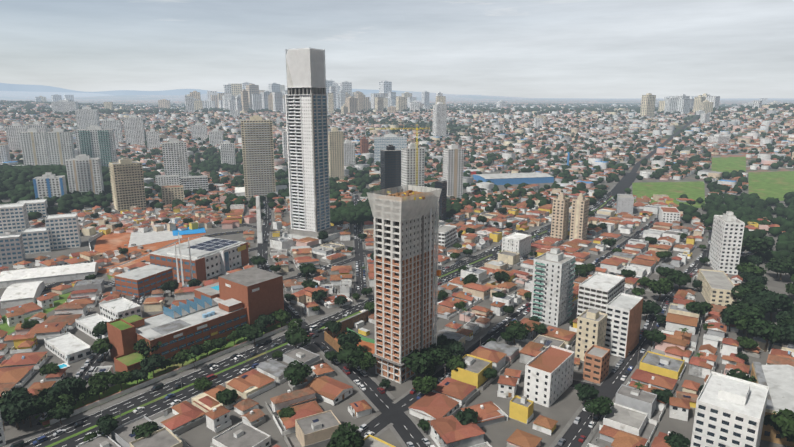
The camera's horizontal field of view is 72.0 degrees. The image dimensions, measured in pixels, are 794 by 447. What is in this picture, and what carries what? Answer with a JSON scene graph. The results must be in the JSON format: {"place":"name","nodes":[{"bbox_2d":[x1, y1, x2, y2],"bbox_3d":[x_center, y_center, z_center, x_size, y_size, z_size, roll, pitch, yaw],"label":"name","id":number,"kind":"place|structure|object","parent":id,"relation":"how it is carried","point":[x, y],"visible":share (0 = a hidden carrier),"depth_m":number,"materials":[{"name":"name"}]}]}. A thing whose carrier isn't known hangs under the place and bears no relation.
{"place":"outdoors","nodes":[
{"label":"outdoors","id":0,"kind":"place"},
{"bbox_2d":[0,91,793,446],"bbox_3d":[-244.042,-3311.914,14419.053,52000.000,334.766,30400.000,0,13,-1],"label":"ground","id":1,"kind":"structure","parent":0,"point":[564,407],"depth_m":364.61,"materials":[{"name":"concrete"}]},
{"bbox_2d":[0,399,29,429],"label":"tree","id":2,"kind":"object","parent":1,"relation":"on","point":[6,410],"visible":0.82,"depth_m":215.76,"materials":[{"name":"plant"}]},
{"bbox_2d":[0,387,32,421],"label":"tree","id":3,"kind":"object","parent":1,"relation":"on","point":[14,395],"visible":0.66,"depth_m":222.27,"materials":[{"name":"plant"}]},
{"bbox_2d":[10,395,45,427],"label":"tree","id":4,"kind":"object","parent":1,"relation":"on","point":[27,410],"visible":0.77,"depth_m":217.15,"materials":[{"name":"plant"}]},
{"bbox_2d":[21,320,38,328],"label":"tree","id":5,"kind":"object","parent":1,"relation":"on","point":[29,324],"visible":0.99,"depth_m":310.26,"materials":[{"name":"plant"}]},
{"bbox_2d":[30,391,58,417],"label":"tree","id":6,"kind":"object","parent":1,"relation":"on","point":[46,407],"visible":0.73,"depth_m":223.49,"materials":[{"name":"plant"}]},
{"bbox_2d":[38,362,59,375],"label":"tree","id":7,"kind":"object","parent":1,"relation":"on","point":[49,368],"visible":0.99,"depth_m":257.55,"materials":[{"name":"plant"}]},
{"bbox_2d":[38,381,70,399],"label":"tree","id":8,"kind":"object","parent":1,"relation":"on","point":[57,389],"visible":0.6,"depth_m":231.62,"materials":[{"name":"plant"}]},
{"bbox_2d":[48,403,73,424],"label":"tree","id":9,"kind":"object","parent":1,"relation":"on","point":[63,411],"visible":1,"depth_m":221.82,"materials":[{"name":"plant"}]},
{"bbox_2d":[50,394,74,409],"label":"tree","id":10,"kind":"object","parent":1,"relation":"on","point":[65,399],"visible":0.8,"depth_m":228.42,"materials":[{"name":"plant"}]},
{"bbox_2d":[58,376,86,403],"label":"tree","id":11,"kind":"object","parent":1,"relation":"on","point":[73,385],"visible":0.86,"depth_m":235.79,"materials":[{"name":"plant"}]},
{"bbox_2d":[74,388,90,403],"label":"tree","id":12,"kind":"object","parent":1,"relation":"on","point":[82,395],"visible":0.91,"depth_m":236.66,"materials":[{"name":"plant"}]},
{"bbox_2d":[88,371,112,392],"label":"tree","id":13,"kind":"object","parent":1,"relation":"on","point":[100,376],"visible":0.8,"depth_m":245.92,"materials":[{"name":"plant"}]},
{"bbox_2d":[96,414,118,435],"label":"tree","id":14,"kind":"object","parent":1,"relation":"on","point":[106,424],"visible":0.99,"depth_m":211.54,"materials":[{"name":"plant"}]},
{"bbox_2d":[132,421,158,439],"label":"tree","id":15,"kind":"object","parent":1,"relation":"on","point":[146,429],"visible":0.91,"depth_m":206.96,"materials":[{"name":"plant"}]},
{"bbox_2d":[133,338,161,355],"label":"tree","id":16,"kind":"object","parent":1,"relation":"on","point":[142,347],"visible":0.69,"depth_m":267.92,"materials":[{"name":"plant"}]},
{"bbox_2d":[140,354,165,377],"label":"tree","id":17,"kind":"object","parent":1,"relation":"on","point":[153,362],"visible":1,"depth_m":258.54,"materials":[{"name":"plant"}]},
{"bbox_2d":[160,280,178,296],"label":"tree","id":18,"kind":"object","parent":1,"relation":"on","point":[171,285],"visible":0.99,"depth_m":365.36,"materials":[{"name":"plant"}]},
{"bbox_2d":[34,318,304,426],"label":"grass verge","id":19,"kind":"structure","parent":1,"relation":"on","point":[115,392],"depth_m":262.09,"materials":[{"name":"green plant"}]},
{"bbox_2d":[87,381,108,398],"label":"tree","id":20,"kind":"object","parent":19,"relation":"on","point":[94,389],"visible":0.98,"depth_m":240.52,"materials":[{"name":"plant"}]},
{"bbox_2d":[108,370,132,390],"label":"tree","id":21,"kind":"object","parent":19,"relation":"on","point":[117,377],"visible":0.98,"depth_m":246.33,"materials":[{"name":"plant"}]},
{"bbox_2d":[127,369,148,383],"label":"tree","id":22,"kind":"object","parent":19,"relation":"on","point":[139,374],"visible":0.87,"depth_m":251.74,"materials":[{"name":"plant"}]},
{"bbox_2d":[172,349,194,365],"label":"tree","id":23,"kind":"object","parent":19,"relation":"on","point":[181,356],"visible":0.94,"depth_m":266.85,"materials":[{"name":"plant"}]},
{"bbox_2d":[190,344,202,360],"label":"tree","id":24,"kind":"object","parent":19,"relation":"on","point":[196,350],"visible":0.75,"depth_m":275.79,"materials":[{"name":"plant"}]},
{"bbox_2d":[199,339,214,355],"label":"tree","id":25,"kind":"object","parent":19,"relation":"on","point":[207,345],"visible":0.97,"depth_m":281.19,"materials":[{"name":"plant"}]},
{"bbox_2d":[211,337,227,350],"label":"tree","id":26,"kind":"object","parent":19,"relation":"on","point":[220,342],"visible":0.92,"depth_m":286.13,"materials":[{"name":"plant"}]},
{"bbox_2d":[226,330,240,344],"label":"tree","id":27,"kind":"object","parent":19,"relation":"on","point":[233,336],"visible":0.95,"depth_m":294.24,"materials":[{"name":"plant"}]},
{"bbox_2d":[106,232,283,371],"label":"brick complex","id":28,"kind":"structure","parent":1,"relation":"on","point":[225,306],"depth_m":312.94,"materials":[{"name":"brick"}]},
{"bbox_2d":[216,388,237,404],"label":"tree","id":29,"kind":"object","parent":1,"relation":"on","point":[226,396],"visible":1,"depth_m":232.75,"materials":[{"name":"plant"}]},
{"bbox_2d":[235,323,256,336],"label":"tree","id":30,"kind":"object","parent":1,"relation":"on","point":[243,330],"visible":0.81,"depth_m":295.71,"materials":[{"name":"plant"}]},
{"bbox_2d":[255,314,275,326],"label":"tree","id":31,"kind":"object","parent":1,"relation":"on","point":[266,319],"visible":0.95,"depth_m":310.13,"materials":[{"name":"plant"}]},
{"bbox_2d":[271,309,291,326],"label":"tree","id":32,"kind":"object","parent":1,"relation":"on","point":[281,316],"visible":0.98,"depth_m":315.58,"materials":[{"name":"plant"}]},
{"bbox_2d":[277,406,294,418],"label":"tree","id":33,"kind":"object","parent":1,"relation":"on","point":[286,412],"visible":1,"depth_m":223.80,"materials":[{"name":"plant"}]},
{"bbox_2d":[287,318,303,328],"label":"tree","id":34,"kind":"object","parent":1,"relation":"on","point":[293,324],"visible":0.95,"depth_m":306.38,"materials":[{"name":"plant"}]},
{"bbox_2d":[283,360,312,385],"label":"tree","id":35,"kind":"object","parent":1,"relation":"on","point":[297,373],"visible":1,"depth_m":247.76,"materials":[{"name":"plant"}]},
{"bbox_2d":[299,263,316,279],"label":"tree","id":36,"kind":"object","parent":1,"relation":"on","point":[305,269],"visible":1,"depth_m":400.18,"materials":[{"name":"plant"}]},
{"bbox_2d":[301,279,318,287],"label":"tree","id":37,"kind":"object","parent":1,"relation":"on","point":[309,283],"visible":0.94,"depth_m":370.08,"materials":[{"name":"plant"}]},
{"bbox_2d":[282,48,343,243],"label":"white tower","id":38,"kind":"structure","parent":1,"relation":"on","point":[307,134],"depth_m":503.28,"materials":[{"name":"concrete"}]},
{"bbox_2d":[311,289,327,304],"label":"tree","id":39,"kind":"object","parent":1,"relation":"on","point":[319,295],"visible":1,"depth_m":352.49,"materials":[{"name":"plant"}]},
{"bbox_2d":[325,320,341,337],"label":"tree","id":40,"kind":"object","parent":1,"relation":"on","point":[334,326],"visible":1,"depth_m":301.69,"materials":[{"name":"plant"}]},
{"bbox_2d":[334,295,347,305],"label":"tree","id":41,"kind":"object","parent":1,"relation":"on","point":[339,300],"visible":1,"depth_m":345.79,"materials":[{"name":"plant"}]},
{"bbox_2d":[336,330,361,345],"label":"tree","id":42,"kind":"object","parent":1,"relation":"on","point":[349,336],"visible":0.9,"depth_m":282.74,"materials":[{"name":"plant"}]},
{"bbox_2d":[324,310,374,353],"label":"construction site","id":43,"kind":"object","parent":1,"relation":"on","point":[358,320],"visible":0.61,"depth_m":309.08,"materials":[{"name":"concrete"}]},
{"bbox_2d":[336,342,367,368],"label":"tree","id":44,"kind":"object","parent":1,"relation":"on","point":[348,353],"visible":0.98,"depth_m":262.22,"materials":[{"name":"plant"}]},
{"bbox_2d":[358,351,376,371],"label":"tree","id":45,"kind":"object","parent":1,"relation":"on","point":[367,361],"visible":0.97,"depth_m":260.11,"materials":[{"name":"plant"}]},
{"bbox_2d":[0,115,752,446],"bbox_3d":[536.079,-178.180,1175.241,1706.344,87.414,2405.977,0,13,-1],"label":"road","id":46,"kind":"structure","parent":1,"relation":"on","point":[398,419],"depth_m":271.47,"materials":[{"name":"grey asphalt"}]},
{"bbox_2d":[92,321,107,336],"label":"tree","id":47,"kind":"object","parent":46,"relation":"on","point":[100,328],"visible":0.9,"depth_m":298.31,"materials":[{"name":"plant"}]},
{"bbox_2d":[90,337,112,360],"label":"tree","id":48,"kind":"object","parent":46,"relation":"on","point":[104,345],"visible":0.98,"depth_m":273.75,"materials":[{"name":"plant"}]},
{"bbox_2d":[194,377,212,392],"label":"tree","id":49,"kind":"object","parent":46,"relation":"on","point":[203,383],"visible":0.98,"depth_m":243.40,"materials":[{"name":"plant"}]},
{"bbox_2d":[244,326,263,344],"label":"tree","id":50,"kind":"object","parent":46,"relation":"on","point":[257,332],"visible":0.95,"depth_m":293.56,"materials":[{"name":"plant"}]},
{"bbox_2d":[250,255,266,267],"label":"tree","id":51,"kind":"object","parent":46,"relation":"on","point":[256,260],"visible":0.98,"depth_m":424.70,"materials":[{"name":"plant"}]},
{"bbox_2d":[284,327,310,347],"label":"tree","id":52,"kind":"object","parent":46,"relation":"on","point":[294,336],"visible":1,"depth_m":284.37,"materials":[{"name":"plant"}]},
{"bbox_2d":[324,350,336,363],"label":"tree","id":53,"kind":"object","parent":46,"relation":"on","point":[331,356],"visible":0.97,"depth_m":273.07,"materials":[{"name":"plant"}]},
{"bbox_2d":[326,422,361,446],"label":"tree","id":54,"kind":"object","parent":46,"relation":"on","point":[342,436],"visible":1,"depth_m":196.03,"materials":[{"name":"plant"}]},
{"bbox_2d":[417,419,430,432],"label":"tree","id":55,"kind":"object","parent":46,"relation":"on","point":[423,424],"visible":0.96,"depth_m":216.13,"materials":[{"name":"plant"}]},
{"bbox_2d":[412,376,437,394],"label":"tree","id":56,"kind":"object","parent":46,"relation":"on","point":[425,385],"visible":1,"depth_m":239.34,"materials":[{"name":"plant"}]},
{"bbox_2d":[602,238,616,249],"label":"tree","id":57,"kind":"object","parent":46,"relation":"on","point":[609,242],"visible":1,"depth_m":477.40,"materials":[{"name":"plant"}]},
{"bbox_2d":[0,100,768,446],"bbox_3d":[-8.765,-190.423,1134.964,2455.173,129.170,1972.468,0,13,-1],"label":"apartment buildings","id":58,"kind":"structure","parent":1,"relation":"on","point":[730,410],"depth_m":517.48,"materials":[{"name":"concrete"}]},
{"bbox_2d":[0,188,793,446],"bbox_3d":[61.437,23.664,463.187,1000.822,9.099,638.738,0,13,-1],"label":"houses","id":59,"kind":"structure","parent":1,"relation":"on","point":[632,418],"depth_m":299.87,"materials":[{"name":"tile"}]},
{"bbox_2d":[0,101,793,197],"bbox_3d":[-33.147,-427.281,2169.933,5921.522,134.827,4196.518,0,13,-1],"label":"houses","id":60,"kind":"structure","parent":1,"relation":"on","point":[635,125],"depth_m":1382.75,"materials":[{"name":"concrete"}]},
{"bbox_2d":[0,143,793,260],"bbox_3d":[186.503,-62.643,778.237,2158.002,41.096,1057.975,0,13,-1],"label":"houses","id":61,"kind":"structure","parent":1,"relation":"on","point":[16,183],"depth_m":744.57,"materials":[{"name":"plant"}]},
{"bbox_2d":[0,100,793,155],"bbox_3d":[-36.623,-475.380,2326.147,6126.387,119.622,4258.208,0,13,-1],"label":"city buildings","id":62,"kind":"structure","parent":1,"relation":"on","point":[28,106],"depth_m":1735.79,"materials":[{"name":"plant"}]},
{"bbox_2d":[367,185,441,383],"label":"brick tower","id":63,"kind":"structure","parent":1,"relation":"on","point":[406,231],"depth_m":253.74,"materials":[{"name":"concrete"}]},
{"bbox_2d":[35,79,779,133],"bbox_3d":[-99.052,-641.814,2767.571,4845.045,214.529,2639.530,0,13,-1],"label":"skyline","id":64,"kind":"structure","parent":1,"relation":"on","point":[235,99],"depth_m":2240.23,"materials":[{"name":"concrete"}]},
{"bbox_2d":[402,349,435,376],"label":"tree","id":65,"kind":"object","parent":1,"relation":"on","point":[417,361],"visible":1,"depth_m":252.56,"materials":[{"name":"plant"}]},
{"bbox_2d":[421,343,452,365],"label":"tree","id":66,"kind":"object","parent":1,"relation":"on","point":[440,355],"visible":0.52,"depth_m":262.14,"materials":[{"name":"plant"}]},
{"bbox_2d":[438,338,464,355],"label":"tree","id":67,"kind":"object","parent":1,"relation":"on","point":[453,346],"visible":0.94,"depth_m":273.07,"materials":[{"name":"plant"}]},
{"bbox_2d":[446,354,466,370],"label":"tree","id":68,"kind":"object","parent":1,"relation":"on","point":[456,361],"visible":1,"depth_m":258.15,"materials":[{"name":"plant"}]},
{"bbox_2d":[455,408,477,424],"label":"tree","id":69,"kind":"object","parent":1,"relation":"on","point":[466,416],"visible":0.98,"depth_m":217.07,"materials":[{"name":"plant"}]},
{"bbox_2d":[462,273,477,284],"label":"tree","id":70,"kind":"object","parent":1,"relation":"on","point":[472,278],"visible":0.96,"depth_m":379.51,"materials":[{"name":"plant"}]},
{"bbox_2d":[483,368,497,381],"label":"tree","id":71,"kind":"object","parent":1,"relation":"on","point":[489,373],"visible":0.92,"depth_m":254.75,"materials":[{"name":"plant"}]},
{"bbox_2d":[494,271,509,282],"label":"tree","id":72,"kind":"object","parent":1,"relation":"on","point":[502,276],"visible":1,"depth_m":385.00,"materials":[{"name":"plant"}]},
{"bbox_2d":[500,332,514,343],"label":"tree","id":73,"kind":"object","parent":1,"relation":"on","point":[505,336],"visible":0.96,"depth_m":295.10,"materials":[{"name":"plant"}]},
{"bbox_2d":[506,320,531,343],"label":"tree","id":74,"kind":"object","parent":1,"relation":"on","point":[518,330],"visible":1,"depth_m":293.64,"materials":[{"name":"plant"}]},
{"bbox_2d":[532,322,546,333],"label":"tree","id":75,"kind":"object","parent":1,"relation":"on","point":[540,328],"visible":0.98,"depth_m":303.16,"materials":[{"name":"plant"}]},
{"bbox_2d":[574,383,598,403],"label":"tree","id":76,"kind":"object","parent":1,"relation":"on","point":[586,392],"visible":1,"depth_m":235.73,"materials":[{"name":"plant"}]},
{"bbox_2d":[580,263,595,275],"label":"tree","id":77,"kind":"object","parent":1,"relation":"on","point":[588,267],"visible":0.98,"depth_m":406.72,"materials":[{"name":"plant"}]},
{"bbox_2d":[584,395,613,419],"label":"tree","id":78,"kind":"object","parent":1,"relation":"on","point":[600,405],"visible":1,"depth_m":223.16,"materials":[{"name":"plant"}]},
{"bbox_2d":[621,269,635,277],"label":"tree","id":79,"kind":"object","parent":1,"relation":"on","point":[627,273],"visible":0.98,"depth_m":398.07,"materials":[{"name":"plant"}]},
{"bbox_2d":[642,300,661,321],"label":"tree","id":80,"kind":"object","parent":1,"relation":"on","point":[650,307],"visible":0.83,"depth_m":323.14,"materials":[{"name":"plant"}]},
{"bbox_2d":[642,328,665,346],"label":"tree","id":81,"kind":"object","parent":1,"relation":"on","point":[658,336],"visible":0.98,"depth_m":290.17,"materials":[{"name":"plant"}]},
{"bbox_2d":[646,278,673,300],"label":"tree","id":82,"kind":"object","parent":1,"relation":"on","point":[660,286],"visible":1,"depth_m":355.57,"materials":[{"name":"plant"}]},
{"bbox_2d":[650,389,673,402],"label":"tree","id":83,"kind":"object","parent":1,"relation":"on","point":[665,395],"visible":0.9,"depth_m":234.78,"materials":[{"name":"plant"}]},
{"bbox_2d":[655,266,674,277],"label":"tree","id":84,"kind":"object","parent":1,"relation":"on","point":[662,271],"visible":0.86,"depth_m":398.45,"materials":[{"name":"plant"}]},
{"bbox_2d":[664,431,690,446],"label":"tree","id":85,"kind":"object","parent":1,"relation":"on","point":[673,439],"visible":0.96,"depth_m":200.25,"materials":[{"name":"plant"}]},
{"bbox_2d":[667,270,691,289],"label":"tree","id":86,"kind":"object","parent":1,"relation":"on","point":[679,278],"visible":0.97,"depth_m":371.36,"materials":[{"name":"plant"}]},
{"bbox_2d":[685,301,712,321],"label":"tree","id":87,"kind":"object","parent":1,"relation":"on","point":[703,308],"visible":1,"depth_m":321.62,"materials":[{"name":"plant"}]},
{"bbox_2d":[720,308,736,331],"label":"tree","id":88,"kind":"object","parent":1,"relation":"on","point":[726,319],"visible":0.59,"depth_m":310.14,"materials":[{"name":"plant"}]},
{"bbox_2d":[726,368,756,382],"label":"tree","id":89,"kind":"object","parent":1,"relation":"on","point":[740,374],"visible":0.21,"depth_m":237.73,"materials":[{"name":"plant"}]},
{"bbox_2d":[724,307,764,333],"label":"tree","id":90,"kind":"object","parent":1,"relation":"on","point":[738,313],"visible":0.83,"depth_m":304.30,"materials":[{"name":"plant"}]},
{"bbox_2d":[734,316,754,337],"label":"tree","id":91,"kind":"object","parent":1,"relation":"on","point":[740,323],"visible":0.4,"depth_m":301.30,"materials":[{"name":"plant"}]},
{"bbox_2d":[736,336,758,348],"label":"tree","id":92,"kind":"object","parent":1,"relation":"on","point":[746,342],"visible":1,"depth_m":282.64,"materials":[{"name":"plant"}]},
{"bbox_2d":[730,281,767,301],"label":"tree","id":93,"kind":"object","parent":1,"relation":"on","point":[750,287],"visible":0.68,"depth_m":340.54,"materials":[{"name":"plant"}]},
{"bbox_2d":[731,299,766,315],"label":"tree","id":94,"kind":"object","parent":1,"relation":"on","point":[746,305],"visible":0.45,"depth_m":317.27,"materials":[{"name":"plant"}]},
{"bbox_2d":[735,262,766,275],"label":"tree","id":95,"kind":"object","parent":1,"relation":"on","point":[748,267],"visible":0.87,"depth_m":391.22,"materials":[{"name":"plant"}]},
{"bbox_2d":[743,254,762,265],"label":"tree","id":96,"kind":"object","parent":1,"relation":"on","point":[755,259],"visible":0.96,"depth_m":423.01,"materials":[{"name":"plant"}]},
{"bbox_2d":[742,273,768,285],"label":"tree","id":97,"kind":"object","parent":1,"relation":"on","point":[748,277],"visible":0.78,"depth_m":371.24,"materials":[{"name":"plant"}]},
{"bbox_2d":[741,235,772,252],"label":"tree","id":98,"kind":"object","parent":1,"relation":"on","point":[750,243],"visible":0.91,"depth_m":438.29,"materials":[{"name":"plant"}]},
{"bbox_2d":[742,292,776,312],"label":"tree","id":99,"kind":"object","parent":1,"relation":"on","point":[754,297],"visible":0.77,"depth_m":323.75,"materials":[{"name":"plant"}]},
{"bbox_2d":[744,318,781,351],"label":"tree","id":100,"kind":"object","parent":1,"relation":"on","point":[766,330],"visible":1,"depth_m":284.59,"materials":[{"name":"plant"}]},
{"bbox_2d":[751,361,793,446],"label":"warehouse","id":101,"kind":"structure","parent":1,"relation":"on","point":[778,380],"depth_m":224.70,"materials":[{"name":"concrete"}]},
{"bbox_2d":[752,288,793,320],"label":"tree","id":102,"kind":"object","parent":1,"relation":"on","point":[783,301],"visible":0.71,"depth_m":321.07,"materials":[{"name":"plant"}]},
{"bbox_2d":[763,414,793,441],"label":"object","id":103,"kind":"object","parent":1,"relation":"on","point":[767,420],"visible":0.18,"depth_m":209.52,"materials":[{"name":"plant"}]},
{"bbox_2d":[769,408,793,441],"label":"tree","id":104,"kind":"object","parent":1,"relation":"on","point":[785,423],"visible":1,"depth_m":202.55,"materials":[{"name":"plant"}]},
{"bbox_2d":[769,256,793,280],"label":"tree","id":105,"kind":"object","parent":1,"relation":"on","point":[784,264],"visible":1,"depth_m":394.08,"materials":[{"name":"plant"}]},
{"bbox_2d":[775,308,793,322],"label":"tree","id":106,"kind":"object","parent":1,"relation":"on","point":[787,312],"visible":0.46,"depth_m":306.30,"materials":[{"name":"plant"}]},
{"bbox_2d":[777,316,793,326],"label":"tree","id":107,"kind":"object","parent":1,"relation":"on","point":[787,319],"visible":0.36,"depth_m":296.26,"materials":[{"name":"plant"}]},
{"bbox_2d":[779,322,793,342],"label":"tree","id":108,"kind":"object","parent":1,"relation":"on","point":[787,333],"visible":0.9,"depth_m":285.68,"materials":[{"name":"plant"}]},
{"bbox_2d":[785,283,793,298],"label":"tree","id":109,"kind":"object","parent":1,"relation":"on","point":[789,287],"visible":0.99,"depth_m":359.60,"materials":[{"name":"plant"}]},
{"bbox_2d":[0,83,793,367],"bbox_3d":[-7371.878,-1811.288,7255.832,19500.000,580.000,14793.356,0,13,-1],"label":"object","id":110,"kind":"object","parent":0,"point":[26,286],"visible":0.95,"depth_m":494.98,"materials":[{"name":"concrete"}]},
{"bbox_2d":[89,218,789,446],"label":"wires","id":111,"kind":"object","parent":110,"relation":"on","point":[444,363],"visible":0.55,"depth_m":300.32,"materials":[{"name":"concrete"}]},
{"bbox_2d":[0,0,793,98],"label":"sky","id":112,"kind":"structure","parent":0,"point":[601,49],"materials":[{"name":"grey"}]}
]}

